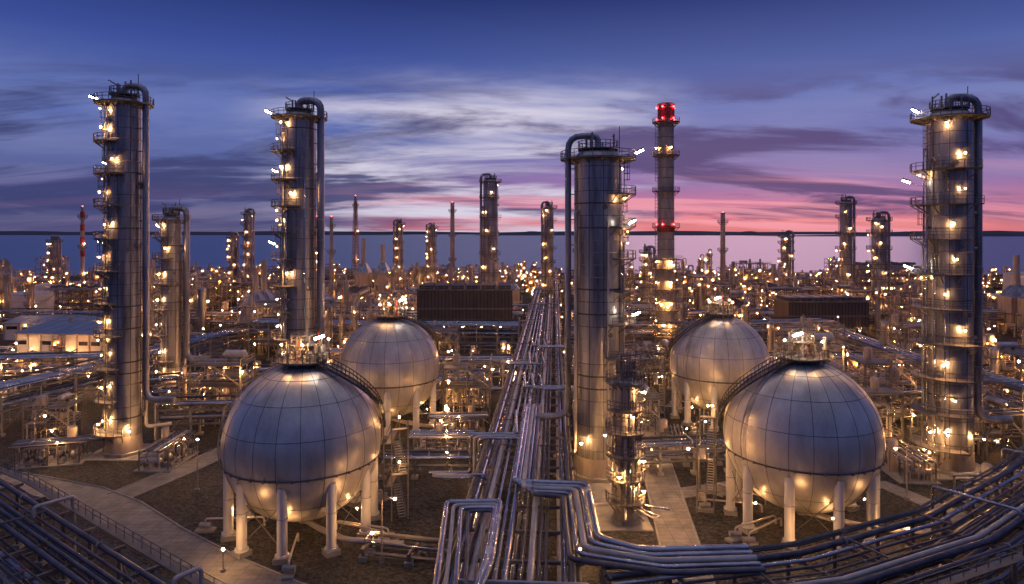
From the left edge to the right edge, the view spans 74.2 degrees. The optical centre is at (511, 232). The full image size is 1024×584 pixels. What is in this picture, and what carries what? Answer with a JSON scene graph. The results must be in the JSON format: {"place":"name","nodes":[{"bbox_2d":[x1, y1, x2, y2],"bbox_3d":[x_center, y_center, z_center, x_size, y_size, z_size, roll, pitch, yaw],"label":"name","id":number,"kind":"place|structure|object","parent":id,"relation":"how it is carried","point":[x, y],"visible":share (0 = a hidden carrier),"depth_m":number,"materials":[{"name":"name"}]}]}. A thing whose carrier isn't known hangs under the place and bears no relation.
{"place":"outdoors","nodes":[
{"label":"outdoors","id":0,"kind":"place"},
{"bbox_2d":[0,470,306,583],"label":"concrete road","id":1,"kind":"structure","parent":0,"point":[145,520],"depth_m":85.65,"materials":[{"name":"grey concrete"}]},
{"bbox_2d":[108,446,220,497],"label":"concrete road","id":2,"kind":"structure","parent":0,"point":[144,485],"depth_m":105.31,"materials":[{"name":"grey concrete"}]},
{"bbox_2d":[152,198,209,395],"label":"distillation column","id":3,"kind":"structure","parent":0,"point":[169,329],"depth_m":158.42,"materials":[{"name":"metal"}]},
{"bbox_2d":[337,286,369,308],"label":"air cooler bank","id":4,"kind":"structure","parent":0,"point":[358,290],"depth_m":282.29,"materials":[{"name":"metal"}]},
{"bbox_2d":[425,222,437,282],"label":"distillation column","id":5,"kind":"structure","parent":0,"point":[431,260],"depth_m":437.95,"materials":[{"name":"metal"}]},
{"bbox_2d":[415,283,513,351],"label":"cooling building","id":6,"kind":"structure","parent":0,"point":[484,301],"depth_m":215.00,"materials":[{"name":"metal"}]},
{"bbox_2d":[0,274,1023,583],"bbox_3d":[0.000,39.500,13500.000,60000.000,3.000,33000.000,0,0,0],"label":"ground","id":7,"kind":"structure","parent":0,"point":[182,502],"depth_m":93.83,"materials":[{"name":"concrete"}]},
{"bbox_2d":[0,266,35,330],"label":"column cluster","id":8,"kind":"object","parent":7,"relation":"on","point":[6,278],"visible":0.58,"depth_m":259.42,"materials":[{"name":"metal"}]},
{"bbox_2d":[12,289,54,316],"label":"storage tank","id":9,"kind":"object","parent":7,"relation":"on","point":[44,299],"visible":0.51,"depth_m":285.79,"materials":[{"name":"metal"}]},
{"bbox_2d":[0,334,76,379],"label":"heat exchanger yard","id":10,"kind":"structure","parent":7,"relation":"on","point":[58,343],"depth_m":175.39,"materials":[{"name":"metal"}]},
{"bbox_2d":[8,425,92,470],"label":"pump skid","id":11,"kind":"object","parent":7,"relation":"on","point":[70,454],"visible":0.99,"depth_m":111.17,"materials":[{"name":"metal"}]},
{"bbox_2d":[0,350,103,387],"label":"pipe rack","id":12,"kind":"object","parent":7,"relation":"on","point":[61,356],"visible":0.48,"depth_m":166.72,"materials":[{"name":"metal"}]},
{"bbox_2d":[22,391,82,439],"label":"process structure","id":13,"kind":"object","parent":7,"relation":"on","point":[64,400],"visible":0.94,"depth_m":122.78,"materials":[{"name":"metal"}]},
{"bbox_2d":[1,311,103,339],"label":"white warehouse","id":14,"kind":"structure","parent":7,"relation":"on","point":[15,324],"depth_m":243.25,"materials":[{"name":"metal"}]},
{"bbox_2d":[46,234,62,284],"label":"distillation column","id":15,"kind":"structure","parent":7,"relation":"on","point":[54,265],"depth_m":368.46,"materials":[{"name":"metal"}]},
{"bbox_2d":[77,206,87,295],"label":"flare stack","id":16,"kind":"object","parent":7,"relation":"on","point":[82,276],"visible":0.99,"depth_m":349.18,"materials":[{"name":"metal"}]},
{"bbox_2d":[12,316,159,364],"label":"white warehouse","id":17,"kind":"structure","parent":7,"relation":"on","point":[78,334],"depth_m":191.21,"materials":[{"name":"metal"}]},
{"bbox_2d":[0,460,226,583],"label":"pipe rack","id":18,"kind":"object","parent":7,"relation":"on","point":[14,569],"visible":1,"depth_m":66.28,"materials":[{"name":"metal"}]},
{"bbox_2d":[0,323,280,436],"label":"pipe rack","id":19,"kind":"object","parent":7,"relation":"on","point":[44,377],"visible":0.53,"depth_m":144.67,"materials":[{"name":"metal"}]},
{"bbox_2d":[150,300,158,360],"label":"column cluster","id":20,"kind":"object","parent":7,"relation":"on","point":[153,324],"visible":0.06,"depth_m":192.46,"materials":[{"name":"metal"}]},
{"bbox_2d":[132,427,199,472],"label":"pump skid","id":21,"kind":"object","parent":7,"relation":"on","point":[174,454],"visible":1,"depth_m":110.47,"materials":[{"name":"paint"}]},
{"bbox_2d":[150,262,211,337],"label":"column cluster","id":22,"kind":"object","parent":7,"relation":"on","point":[199,318],"visible":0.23,"depth_m":244.67,"materials":[{"name":"metal"}]},
{"bbox_2d":[99,363,272,418],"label":"pipe rack","id":23,"kind":"object","parent":7,"relation":"on","point":[177,389],"visible":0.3,"depth_m":144.95,"materials":[{"name":"metal"}]},
{"bbox_2d":[154,391,239,443],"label":"pipe rack","id":24,"kind":"object","parent":7,"relation":"on","point":[190,416],"visible":0.52,"depth_m":123.03,"materials":[{"name":"metal"}]},
{"bbox_2d":[190,301,239,331],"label":"heat exchanger yard","id":25,"kind":"structure","parent":7,"relation":"on","point":[225,305],"depth_m":255.22,"materials":[{"name":"metal"}]},
{"bbox_2d":[178,361,260,408],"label":"heat exchanger yard","id":26,"kind":"structure","parent":7,"relation":"on","point":[184,375],"depth_m":145.12,"materials":[{"name":"metal"}]},
{"bbox_2d":[189,350,255,426],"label":"process structure","id":27,"kind":"object","parent":7,"relation":"on","point":[239,378],"visible":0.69,"depth_m":134.99,"materials":[{"name":"metal"}]},
{"bbox_2d":[226,232,243,289],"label":"distillation column","id":28,"kind":"structure","parent":7,"relation":"on","point":[233,258],"depth_m":398.52,"materials":[{"name":"metal"}]},
{"bbox_2d":[240,207,255,289],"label":"distillation column","id":29,"kind":"structure","parent":7,"relation":"on","point":[249,221],"depth_m":398.21,"materials":[{"name":"metal"}]},
{"bbox_2d":[235,260,277,334],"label":"fired heater","id":30,"kind":"object","parent":7,"relation":"on","point":[263,293],"visible":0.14,"depth_m":241.82,"materials":[{"name":"metal"}]},
{"bbox_2d":[237,294,280,354],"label":"process structure","id":31,"kind":"object","parent":7,"relation":"on","point":[252,315],"visible":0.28,"depth_m":212.81,"materials":[{"name":"metal"}]},
{"bbox_2d":[0,306,523,335],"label":"pipe rack","id":32,"kind":"object","parent":7,"relation":"on","point":[70,312],"visible":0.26,"depth_m":252.53,"materials":[{"name":"metal"}]},
{"bbox_2d":[194,316,408,580],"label":"spherical gas tank","id":33,"kind":"object","parent":7,"relation":"on","point":[301,440],"visible":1,"depth_m":80.36,"materials":[{"name":"metal"}]},
{"bbox_2d":[275,280,339,314],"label":"process structure","id":34,"kind":"object","parent":7,"relation":"on","point":[333,290],"visible":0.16,"depth_m":281.40,"materials":[{"name":"metal"}]},
{"bbox_2d":[327,216,335,290],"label":"flare stack","id":35,"kind":"object","parent":7,"relation":"on","point":[331,278],"visible":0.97,"depth_m":359.14,"materials":[{"name":"metal"}]},
{"bbox_2d":[316,270,356,333],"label":"column cluster","id":36,"kind":"object","parent":7,"relation":"on","point":[345,294],"visible":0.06,"depth_m":248.11,"materials":[{"name":"metal"}]},
{"bbox_2d":[325,301,376,359],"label":"column cluster","id":37,"kind":"object","parent":7,"relation":"on","point":[329,324],"visible":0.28,"depth_m":193.95,"materials":[{"name":"metal"}]},
{"bbox_2d":[316,295,385,346],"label":"process structure","id":38,"kind":"object","parent":7,"relation":"on","point":[369,299],"visible":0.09,"depth_m":219.04,"materials":[{"name":"metal"}]},
{"bbox_2d":[351,195,358,275],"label":"flare stack","id":39,"kind":"object","parent":7,"relation":"on","point":[355,239],"visible":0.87,"depth_m":449.28,"materials":[{"name":"metal"}]},
{"bbox_2d":[247,316,524,360],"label":"pipe rack","id":40,"kind":"object","parent":7,"relation":"on","point":[361,322],"visible":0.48,"depth_m":199.88,"materials":[{"name":"metal"}]},
{"bbox_2d":[338,287,461,438],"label":"spherical gas tank","id":41,"kind":"object","parent":7,"relation":"on","point":[391,355],"visible":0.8,"depth_m":127.40,"materials":[{"name":"metal"}]},
{"bbox_2d":[393,217,406,289],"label":"distillation column","id":42,"kind":"structure","parent":7,"relation":"on","point":[398,245],"depth_m":418.27,"materials":[{"name":"metal"}]},
{"bbox_2d":[394,287,416,311],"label":"process structure","id":43,"kind":"object","parent":7,"relation":"on","point":[411,291],"visible":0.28,"depth_m":280.92,"materials":[{"name":"metal"}]},
{"bbox_2d":[358,531,463,567],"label":"pipe rack","id":44,"kind":"object","parent":7,"relation":"on","point":[413,553],"visible":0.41,"depth_m":78.36,"materials":[{"name":"metal"}]},
{"bbox_2d":[379,444,481,479],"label":"pipe rack","id":45,"kind":"object","parent":7,"relation":"on","point":[429,454],"visible":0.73,"depth_m":105.05,"materials":[{"name":"metal"}]},
{"bbox_2d":[413,319,459,368],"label":"process structure","id":46,"kind":"object","parent":7,"relation":"on","point":[448,338],"visible":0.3,"depth_m":182.56,"materials":[{"name":"metal"}]},
{"bbox_2d":[409,424,474,449],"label":"pump skid","id":47,"kind":"object","parent":7,"relation":"on","point":[441,436],"visible":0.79,"depth_m":115.67,"materials":[{"name":"paint"}]},
{"bbox_2d":[448,202,456,272],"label":"flare stack","id":48,"kind":"object","parent":7,"relation":"on","point":[452,259],"visible":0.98,"depth_m":498.65,"materials":[{"name":"metal"}]},
{"bbox_2d":[424,370,491,407],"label":"heat exchanger yard","id":49,"kind":"structure","parent":7,"relation":"on","point":[439,380],"depth_m":148.20,"materials":[{"name":"metal"}]},
{"bbox_2d":[430,404,488,437],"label":"pump skid","id":50,"kind":"object","parent":7,"relation":"on","point":[471,416],"visible":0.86,"depth_m":127.09,"materials":[{"name":"paint"}]},
{"bbox_2d":[443,353,492,423],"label":"process structure","id":51,"kind":"object","parent":7,"relation":"on","point":[479,380],"visible":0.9,"depth_m":136.42,"materials":[{"name":"metal"}]},
{"bbox_2d":[439,350,512,390],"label":"pipe rack","id":52,"kind":"object","parent":7,"relation":"on","point":[501,357],"visible":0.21,"depth_m":164.35,"materials":[{"name":"metal"}]},
{"bbox_2d":[479,173,501,285],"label":"distillation column","id":53,"kind":"structure","parent":7,"relation":"on","point":[488,235],"depth_m":297.37,"materials":[{"name":"metal"}]},
{"bbox_2d":[469,340,533,376],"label":"heat exchanger yard","id":54,"kind":"structure","parent":7,"relation":"on","point":[505,347],"depth_m":178.27,"materials":[{"name":"metal"}]},
{"bbox_2d":[0,238,1022,318],"bbox_3d":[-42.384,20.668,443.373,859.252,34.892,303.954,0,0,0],"label":"distant refinery complex","id":55,"kind":"structure","parent":7,"relation":"on","point":[383,278],"depth_m":365.86,"materials":[{"name":"metal"}]},
{"bbox_2d":[85,443,980,530],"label":"concrete slab","id":56,"kind":"structure","parent":7,"relation":"on","point":[603,514],"depth_m":95.29,"materials":[{"name":"grey concrete"}]},
{"bbox_2d":[87,74,175,457],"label":"distillation column","id":57,"kind":"structure","parent":56,"relation":"on","point":[124,367],"depth_m":115.03,"materials":[{"name":"metal"}]},
{"bbox_2d":[265,97,342,369],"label":"distillation column","id":58,"kind":"structure","parent":56,"relation":"on","point":[298,225],"depth_m":127.53,"materials":[{"name":"metal"}]},
{"bbox_2d":[536,126,649,482],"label":"distillation column","id":59,"kind":"structure","parent":56,"relation":"on","point":[598,250],"depth_m":103.86,"materials":[{"name":"metal"}]},
{"bbox_2d":[582,342,669,526],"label":"stripper column","id":60,"kind":"structure","parent":56,"relation":"on","point":[626,479],"depth_m":87.62,"materials":[{"name":"metal"}]},
{"bbox_2d":[898,86,1013,475],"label":"distillation column","id":61,"kind":"structure","parent":56,"relation":"on","point":[950,372],"depth_m":106.60,"materials":[{"name":"metal"}]},
{"bbox_2d":[535,201,556,310],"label":"distillation column","id":62,"kind":"structure","parent":7,"relation":"on","point":[547,259],"depth_m":328.14,"materials":[{"name":"metal"}]},
{"bbox_2d":[429,271,765,583],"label":"pipe rack","id":63,"kind":"object","parent":7,"relation":"on","point":[670,560],"visible":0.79,"depth_m":73.89,"materials":[{"name":"metal"}]},
{"bbox_2d":[639,244,655,302],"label":"distillation column","id":64,"kind":"structure","parent":7,"relation":"on","point":[647,253],"depth_m":298.38,"materials":[{"name":"metal"}]},
{"bbox_2d":[637,385,659,434],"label":"process structure","id":65,"kind":"object","parent":7,"relation":"on","point":[648,395],"visible":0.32,"depth_m":128.11,"materials":[{"name":"metal"}]},
{"bbox_2d":[634,339,671,388],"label":"process structure","id":66,"kind":"object","parent":7,"relation":"on","point":[647,346],"visible":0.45,"depth_m":166.54,"materials":[{"name":"metal"}]},
{"bbox_2d":[622,302,690,351],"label":"process structure","id":67,"kind":"object","parent":7,"relation":"on","point":[639,306],"visible":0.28,"depth_m":218.11,"materials":[{"name":"metal"}]},
{"bbox_2d":[649,102,683,361],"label":"chimney stack","id":68,"kind":"object","parent":7,"relation":"on","point":[666,309],"visible":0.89,"depth_m":197.85,"materials":[{"name":"concrete"}]},
{"bbox_2d":[638,280,697,318],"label":"process structure","id":69,"kind":"object","parent":7,"relation":"on","point":[690,297],"visible":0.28,"depth_m":261.77,"materials":[{"name":"metal"}]},
{"bbox_2d":[657,418,690,459],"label":"pump skid","id":70,"kind":"object","parent":7,"relation":"on","point":[664,429],"visible":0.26,"depth_m":117.66,"materials":[{"name":"metal"}]},
{"bbox_2d":[650,271,711,314],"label":"process structure","id":71,"kind":"object","parent":7,"relation":"on","point":[691,276],"visible":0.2,"depth_m":287.25,"materials":[{"name":"metal"}]},
{"bbox_2d":[637,433,725,475],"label":"pipe rack","id":72,"kind":"object","parent":7,"relation":"on","point":[660,452],"visible":0.51,"depth_m":107.27,"materials":[{"name":"metal"}]},
{"bbox_2d":[564,316,838,356],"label":"pipe rack","id":73,"kind":"object","parent":7,"relation":"on","point":[648,330],"visible":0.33,"depth_m":200.44,"materials":[{"name":"metal"}]},
{"bbox_2d":[653,285,769,434],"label":"spherical gas tank","id":74,"kind":"object","parent":7,"relation":"on","point":[717,352],"visible":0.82,"depth_m":132.12,"materials":[{"name":"metal"}]},
{"bbox_2d":[717,213,727,290],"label":"flare stack","id":75,"kind":"object","parent":7,"relation":"on","point":[722,252],"visible":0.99,"depth_m":348.95,"materials":[{"name":"metal"}]},
{"bbox_2d":[696,275,765,317],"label":"process structure","id":76,"kind":"object","parent":7,"relation":"on","point":[732,280],"visible":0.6,"depth_m":258.67,"materials":[{"name":"metal"}]},
{"bbox_2d":[632,351,871,389],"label":"pipe rack","id":77,"kind":"object","parent":7,"relation":"on","point":[836,356],"visible":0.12,"depth_m":164.70,"materials":[{"name":"metal"}]},
{"bbox_2d":[748,280,818,326],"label":"process structure","id":78,"kind":"object","parent":7,"relation":"on","point":[784,290],"visible":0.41,"depth_m":264.22,"materials":[{"name":"metal"}]},
{"bbox_2d":[777,230,794,282],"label":"distillation column","id":79,"kind":"structure","parent":7,"relation":"on","point":[786,251],"depth_m":397.76,"materials":[{"name":"metal"}]},
{"bbox_2d":[571,307,1021,335],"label":"pipe rack","id":80,"kind":"object","parent":7,"relation":"on","point":[986,311],"visible":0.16,"depth_m":252.23,"materials":[{"name":"metal"}]},
{"bbox_2d":[764,317,844,365],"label":"process structure","id":81,"kind":"object","parent":7,"relation":"on","point":[772,334],"visible":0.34,"depth_m":183.25,"materials":[{"name":"metal"}]},
{"bbox_2d":[598,445,1023,583],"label":"pipe rack","id":82,"kind":"object","parent":7,"relation":"on","point":[943,551],"visible":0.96,"depth_m":64.90,"materials":[{"name":"metal"}]},
{"bbox_2d":[777,333,847,370],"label":"process structure","id":83,"kind":"object","parent":7,"relation":"on","point":[818,338],"visible":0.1,"depth_m":149.14,"materials":[{"name":"metal"}]},
{"bbox_2d":[696,314,940,557],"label":"spherical gas tank","id":84,"kind":"object","parent":7,"relation":"on","point":[803,430],"visible":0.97,"depth_m":83.10,"materials":[{"name":"metal"}]},
{"bbox_2d":[835,194,856,294],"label":"distillation column","id":85,"kind":"structure","parent":7,"relation":"on","point":[847,247],"depth_m":298.10,"materials":[{"name":"metal"}]},
{"bbox_2d":[822,281,882,333],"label":"process structure","id":86,"kind":"object","parent":7,"relation":"on","point":[837,288],"visible":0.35,"depth_m":266.61,"materials":[{"name":"metal"}]},
{"bbox_2d":[844,355,907,405],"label":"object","id":87,"kind":"structure","parent":7,"relation":"on","point":[899,367],"depth_m":146.19,"materials":[{"name":"metal"}]},
{"bbox_2d":[850,376,903,446],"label":"process structure","id":88,"kind":"object","parent":7,"relation":"on","point":[873,390],"visible":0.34,"depth_m":114.99,"materials":[{"name":"metal"}]},
{"bbox_2d":[866,210,892,331],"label":"distillation column","id":89,"kind":"structure","parent":7,"relation":"on","point":[881,248],"depth_m":258.19,"materials":[{"name":"metal"}]},
{"bbox_2d":[845,347,916,423],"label":"process structure","id":90,"kind":"object","parent":7,"relation":"on","point":[892,375],"visible":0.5,"depth_m":135.95,"materials":[{"name":"metal"}]},
{"bbox_2d":[870,383,921,429],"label":"pipe rack","id":91,"kind":"object","parent":7,"relation":"on","point":[907,408],"visible":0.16,"depth_m":131.34,"materials":[{"name":"metal"}]},
{"bbox_2d":[872,284,921,339],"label":"process structure","id":92,"kind":"object","parent":7,"relation":"on","point":[904,301],"visible":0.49,"depth_m":243.94,"materials":[{"name":"metal"}]},
{"bbox_2d":[876,314,921,378],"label":"process structure","id":93,"kind":"object","parent":7,"relation":"on","point":[884,330],"visible":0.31,"depth_m":177.38,"materials":[{"name":"metal"}]},
{"bbox_2d":[891,280,921,308],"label":"process structure","id":94,"kind":"object","parent":7,"relation":"on","point":[905,294],"visible":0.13,"depth_m":284.00,"materials":[{"name":"metal"}]},
{"bbox_2d":[881,438,941,484],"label":"pump skid","id":95,"kind":"object","parent":7,"relation":"on","point":[894,467],"visible":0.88,"depth_m":104.49,"materials":[{"name":"metal"}]},
{"bbox_2d":[814,326,1023,430],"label":"pipe rack","id":96,"kind":"object","parent":7,"relation":"on","point":[1013,384],"visible":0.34,"depth_m":165.14,"materials":[{"name":"metal"}]},
{"bbox_2d":[948,463,1023,507],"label":"pump skid","id":97,"kind":"object","parent":7,"relation":"on","point":[964,477],"visible":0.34,"depth_m":95.97,"materials":[{"name":"metal"}]},
{"bbox_2d":[974,369,1002,441],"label":"process structure","id":98,"kind":"object","parent":7,"relation":"on","point":[986,379],"visible":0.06,"depth_m":122.51,"materials":[{"name":"metal"}]},
{"bbox_2d":[974,395,1023,459],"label":"process structure","id":99,"kind":"object","parent":7,"relation":"on","point":[995,432],"visible":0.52,"depth_m":114.71,"materials":[{"name":"metal"}]},
{"bbox_2d":[983,329,1023,376],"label":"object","id":100,"kind":"structure","parent":7,"relation":"on","point":[989,339],"depth_m":177.92,"materials":[{"name":"metal"}]},
{"bbox_2d":[984,342,1023,402],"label":"process structure","id":101,"kind":"object","parent":7,"relation":"on","point":[995,361],"visible":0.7,"depth_m":149.90,"materials":[{"name":"metal"}]},
{"bbox_2d":[989,255,1023,337],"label":"fired heater","id":102,"kind":"object","parent":7,"relation":"on","point":[1010,300],"visible":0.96,"depth_m":251.96,"materials":[{"name":"metal"}]},
{"bbox_2d":[1003,270,1023,289],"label":"storage tank","id":103,"kind":"object","parent":7,"relation":"on","point":[1007,279],"visible":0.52,"depth_m":276.87,"materials":[{"name":"metal"}]},
{"bbox_2d":[0,234,1023,275],"bbox_3d":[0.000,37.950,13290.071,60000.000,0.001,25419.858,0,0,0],"label":"sea water","id":104,"kind":"structure","parent":0,"point":[20,252],"depth_m":1411.82,"materials":[{"name":"blue liquid"}]},
{"bbox_2d":[0,231,1023,235],"bbox_3d":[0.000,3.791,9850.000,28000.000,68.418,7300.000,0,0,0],"label":"distant land","id":105,"kind":"structure","parent":0,"point":[991,233],"depth_m":9066.96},
{"bbox_2d":[0,0,1023,231],"label":"sky","id":106,"kind":"structure","parent":0,"point":[786,109],"materials":[{"name":"blue"}]},
{"bbox_2d":[632,377,715,583],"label":"concrete road","id":107,"kind":"structure","parent":0,"point":[674,525],"depth_m":94.12,"materials":[{"name":"grey concrete"}]},
{"bbox_2d":[712,298,763,327],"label":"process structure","id":108,"kind":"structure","parent":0,"point":[740,303],"depth_m":217.85,"materials":[{"name":"metal"}]},
{"bbox_2d":[772,295,870,344],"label":"cooling building","id":109,"kind":"structure","parent":0,"point":[849,311],"depth_m":227.15,"materials":[{"name":"metal"}]},
{"bbox_2d":[681,481,999,554],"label":"concrete road","id":110,"kind":"structure","parent":0,"point":[689,491],"depth_m":98.47,"materials":[{"name":"grey concrete"}]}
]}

